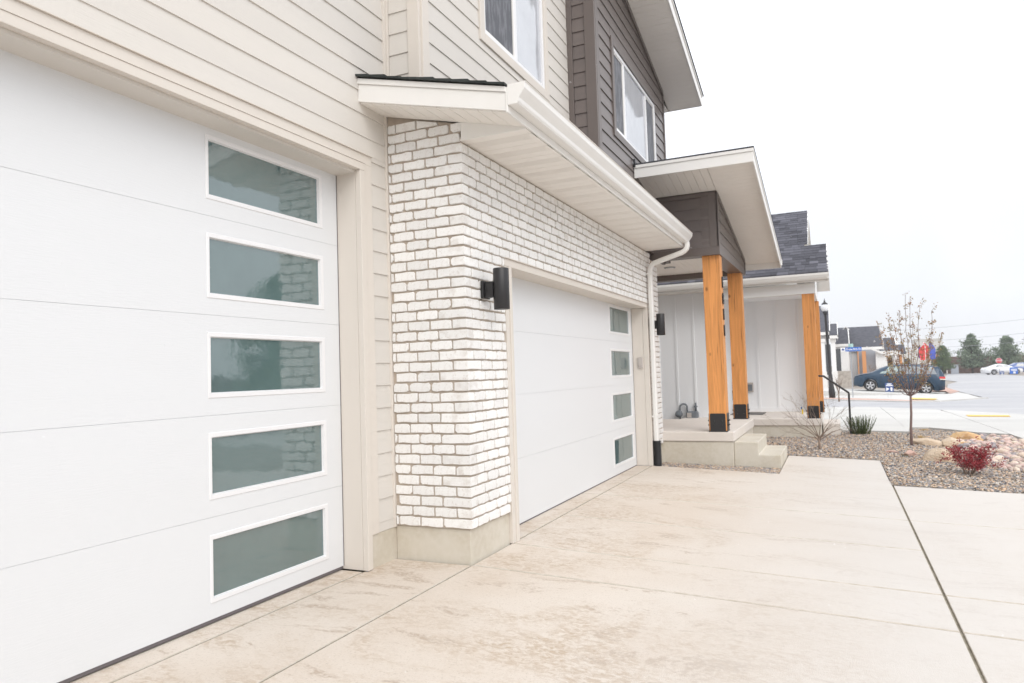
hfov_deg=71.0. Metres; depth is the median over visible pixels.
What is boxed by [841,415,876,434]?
evergreen shrub
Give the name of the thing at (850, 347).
street sign
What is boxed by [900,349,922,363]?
row house
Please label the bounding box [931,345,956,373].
juniper tree
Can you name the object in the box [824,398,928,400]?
gravel bed
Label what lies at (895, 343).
cottage
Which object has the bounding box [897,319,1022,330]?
power cable
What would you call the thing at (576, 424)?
garage door
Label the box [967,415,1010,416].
tactile paving
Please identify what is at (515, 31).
window
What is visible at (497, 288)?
wall light
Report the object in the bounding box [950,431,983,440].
boulder
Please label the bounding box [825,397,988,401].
kerb
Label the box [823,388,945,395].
driveway
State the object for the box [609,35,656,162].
window
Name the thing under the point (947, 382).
ground
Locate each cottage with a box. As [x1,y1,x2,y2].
[819,306,838,387]
[835,326,898,386]
[879,337,905,365]
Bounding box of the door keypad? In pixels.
[638,357,642,367]
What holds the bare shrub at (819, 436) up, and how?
on the gravel bed at (904, 434)
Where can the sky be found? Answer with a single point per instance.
(874, 138)
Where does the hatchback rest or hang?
on the ground
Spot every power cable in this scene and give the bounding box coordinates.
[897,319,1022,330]
[900,333,1021,342]
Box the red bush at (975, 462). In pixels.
[935,436,1007,474]
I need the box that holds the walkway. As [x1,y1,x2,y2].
[779,456,888,480]
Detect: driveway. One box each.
[68,466,1023,682]
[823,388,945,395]
[823,407,1023,438]
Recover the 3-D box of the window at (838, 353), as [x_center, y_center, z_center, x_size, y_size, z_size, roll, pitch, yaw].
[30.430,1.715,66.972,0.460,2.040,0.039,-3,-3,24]
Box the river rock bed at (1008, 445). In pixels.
[945,433,1023,471]
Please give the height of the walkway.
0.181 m
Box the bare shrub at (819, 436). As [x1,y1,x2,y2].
[761,390,858,449]
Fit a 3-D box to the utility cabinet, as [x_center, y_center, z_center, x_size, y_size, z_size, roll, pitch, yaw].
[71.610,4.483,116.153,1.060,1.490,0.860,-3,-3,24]
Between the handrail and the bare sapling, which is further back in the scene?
the bare sapling
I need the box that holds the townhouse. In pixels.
[0,0,787,682]
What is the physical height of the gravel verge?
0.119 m
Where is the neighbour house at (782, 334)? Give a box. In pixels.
[657,210,840,437]
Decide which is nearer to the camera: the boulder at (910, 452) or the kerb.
the boulder at (910, 452)
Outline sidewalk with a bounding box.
[824,392,976,400]
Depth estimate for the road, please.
33.71 m
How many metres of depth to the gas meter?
15.14 m
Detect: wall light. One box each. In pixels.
[480,267,509,309]
[654,313,664,334]
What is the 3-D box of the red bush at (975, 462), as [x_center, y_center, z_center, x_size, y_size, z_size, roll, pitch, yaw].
[5.560,1.396,8.804,0.660,0.476,0.666,0,-3,-28]
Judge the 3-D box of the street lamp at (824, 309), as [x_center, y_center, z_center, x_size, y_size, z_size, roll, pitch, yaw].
[17.436,0.389,39.644,0.525,5.560,0.423,-3,-3,24]
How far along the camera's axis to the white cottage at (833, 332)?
61.86 m
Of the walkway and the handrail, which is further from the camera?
the handrail
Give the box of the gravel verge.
[932,386,958,393]
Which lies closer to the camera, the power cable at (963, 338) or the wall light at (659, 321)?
the wall light at (659, 321)
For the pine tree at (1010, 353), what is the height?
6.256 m
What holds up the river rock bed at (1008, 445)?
on the gravel bed at (904, 434)
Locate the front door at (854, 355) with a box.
[852,353,857,377]
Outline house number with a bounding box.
[721,277,725,335]
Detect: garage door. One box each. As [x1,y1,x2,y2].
[0,49,343,682]
[512,277,636,524]
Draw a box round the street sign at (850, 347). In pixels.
[841,344,861,397]
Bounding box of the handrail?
[818,375,851,433]
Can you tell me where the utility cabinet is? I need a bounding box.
[951,364,958,373]
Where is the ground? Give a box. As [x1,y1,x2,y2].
[787,362,1023,488]
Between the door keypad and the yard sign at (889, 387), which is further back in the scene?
the yard sign at (889, 387)
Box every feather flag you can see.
[919,344,925,359]
[928,343,935,358]
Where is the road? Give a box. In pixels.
[824,373,1023,413]
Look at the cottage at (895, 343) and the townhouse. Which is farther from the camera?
the cottage at (895, 343)
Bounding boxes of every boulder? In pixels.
[903,450,917,455]
[909,438,942,445]
[922,448,957,462]
[942,437,960,446]
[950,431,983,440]
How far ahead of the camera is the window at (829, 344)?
62.66 m
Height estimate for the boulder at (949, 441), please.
0.221 m
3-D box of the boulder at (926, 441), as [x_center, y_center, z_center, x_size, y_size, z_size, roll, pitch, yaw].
[6.986,1.702,12.007,0.264,0.160,0.697,0,3,-38]
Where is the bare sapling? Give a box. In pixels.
[829,373,843,401]
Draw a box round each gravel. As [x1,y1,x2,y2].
[662,462,780,473]
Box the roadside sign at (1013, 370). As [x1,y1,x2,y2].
[1009,367,1017,374]
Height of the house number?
0.811 m
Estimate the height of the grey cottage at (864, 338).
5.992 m
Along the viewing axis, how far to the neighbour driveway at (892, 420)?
17.66 m
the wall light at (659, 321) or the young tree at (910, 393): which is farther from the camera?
the young tree at (910, 393)
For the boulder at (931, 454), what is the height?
0.297 m
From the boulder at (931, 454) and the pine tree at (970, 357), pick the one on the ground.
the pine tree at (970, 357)
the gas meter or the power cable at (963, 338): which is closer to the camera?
the gas meter
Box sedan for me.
[980,364,1022,374]
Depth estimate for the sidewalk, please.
38.02 m
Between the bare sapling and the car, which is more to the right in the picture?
the car
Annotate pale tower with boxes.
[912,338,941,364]
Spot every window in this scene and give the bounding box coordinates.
[478,0,549,101]
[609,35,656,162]
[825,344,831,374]
[836,349,841,370]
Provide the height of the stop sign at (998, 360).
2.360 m
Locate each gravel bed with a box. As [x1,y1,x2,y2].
[769,429,1023,493]
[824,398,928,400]
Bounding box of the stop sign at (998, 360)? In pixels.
[996,358,1001,374]
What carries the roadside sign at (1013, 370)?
on the ground
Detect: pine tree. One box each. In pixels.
[954,333,1001,372]
[986,335,1023,365]
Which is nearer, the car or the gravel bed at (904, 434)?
the gravel bed at (904, 434)
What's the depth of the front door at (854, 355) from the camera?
67.14 m
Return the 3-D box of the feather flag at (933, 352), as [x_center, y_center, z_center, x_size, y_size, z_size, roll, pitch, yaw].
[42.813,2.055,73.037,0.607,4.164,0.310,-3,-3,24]
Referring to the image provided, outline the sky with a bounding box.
[664,0,1023,364]
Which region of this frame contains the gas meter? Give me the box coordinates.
[675,403,698,418]
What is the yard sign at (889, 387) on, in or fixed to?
on the sidewalk
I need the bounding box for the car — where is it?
[853,363,945,392]
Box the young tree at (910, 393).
[875,293,944,445]
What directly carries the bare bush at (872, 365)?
on the ground
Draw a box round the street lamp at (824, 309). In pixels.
[821,298,835,397]
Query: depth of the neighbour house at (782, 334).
15.41 m
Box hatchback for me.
[1009,362,1023,372]
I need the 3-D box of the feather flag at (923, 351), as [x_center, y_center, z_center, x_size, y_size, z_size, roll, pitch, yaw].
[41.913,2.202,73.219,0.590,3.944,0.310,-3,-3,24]
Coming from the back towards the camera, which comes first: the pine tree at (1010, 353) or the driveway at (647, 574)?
the pine tree at (1010, 353)
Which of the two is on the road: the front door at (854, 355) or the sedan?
the sedan
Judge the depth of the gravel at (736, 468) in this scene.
9.39 m
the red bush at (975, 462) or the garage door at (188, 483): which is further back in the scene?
the red bush at (975, 462)
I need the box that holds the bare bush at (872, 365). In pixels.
[866,362,883,387]
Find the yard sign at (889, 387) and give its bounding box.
[885,383,893,391]
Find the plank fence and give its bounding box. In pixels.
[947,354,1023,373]

